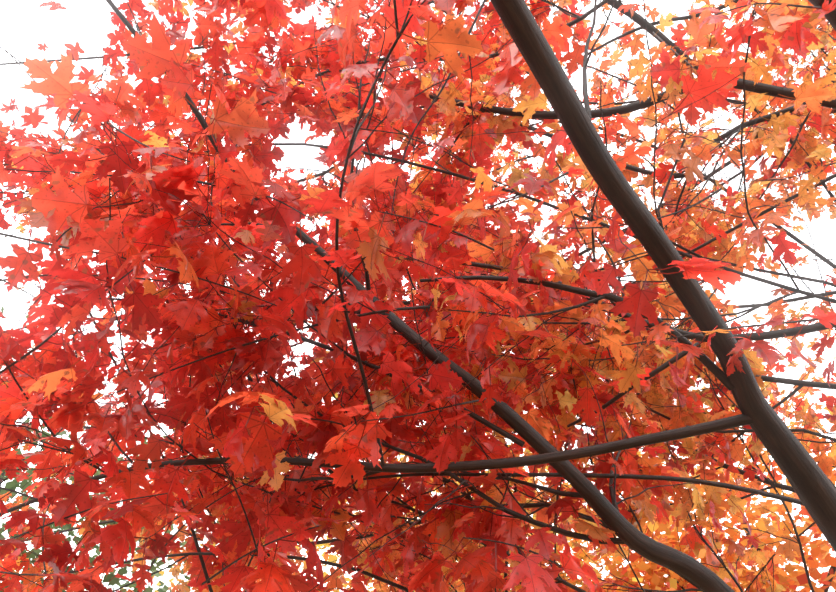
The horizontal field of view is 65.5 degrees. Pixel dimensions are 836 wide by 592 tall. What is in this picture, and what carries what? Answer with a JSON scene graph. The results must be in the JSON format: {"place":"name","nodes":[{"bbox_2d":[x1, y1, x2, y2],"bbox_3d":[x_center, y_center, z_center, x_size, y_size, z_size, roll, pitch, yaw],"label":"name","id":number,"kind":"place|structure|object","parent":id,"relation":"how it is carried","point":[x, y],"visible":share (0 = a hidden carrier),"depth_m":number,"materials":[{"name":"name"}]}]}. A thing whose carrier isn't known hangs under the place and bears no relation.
{"place":"outdoors","nodes":[
{"label":"outdoors","id":0,"kind":"place"},
{"bbox_2d":[0,0,835,591],"bbox_3d":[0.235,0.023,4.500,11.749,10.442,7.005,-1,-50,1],"label":"maple tree","id":1,"kind":"object","parent":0,"point":[244,430],"depth_m":1.78,"materials":[{"name":"red plant"}]},
{"bbox_2d":[0,0,835,591],"label":"sky","id":2,"kind":"structure","parent":0,"point":[23,25],"materials":[{"name":"white"}]},
{"label":"ground","id":3,"kind":"structure","parent":0,"visible":0},
{"bbox_2d":[0,324,218,591],"bbox_3d":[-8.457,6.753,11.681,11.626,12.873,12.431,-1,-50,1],"label":"green tree","id":4,"kind":"object","parent":3,"relation":"on","point":[13,484],"visible":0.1,"depth_m":12.44,"materials":[{"name":"green plant"}]},
{"bbox_2d":[83,524,372,591],"bbox_3d":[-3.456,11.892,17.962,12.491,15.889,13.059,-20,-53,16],"label":"yellow tree","id":5,"kind":"object","parent":3,"relation":"on","point":[172,584],"visible":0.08,"depth_m":19.76,"materials":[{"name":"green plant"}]},
{"bbox_2d":[275,350,676,591],"bbox_3d":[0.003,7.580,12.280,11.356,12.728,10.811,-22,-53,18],"label":"yellow tree","id":6,"kind":"object","parent":3,"relation":"on","point":[673,582],"visible":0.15,"depth_m":12.10,"materials":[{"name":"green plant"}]},
{"bbox_2d":[536,312,835,591],"bbox_3d":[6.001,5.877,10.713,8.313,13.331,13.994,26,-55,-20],"label":"orange tree","id":7,"kind":"object","parent":3,"relation":"on","point":[653,577],"visible":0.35,"depth_m":11.22,"materials":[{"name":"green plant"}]}
]}

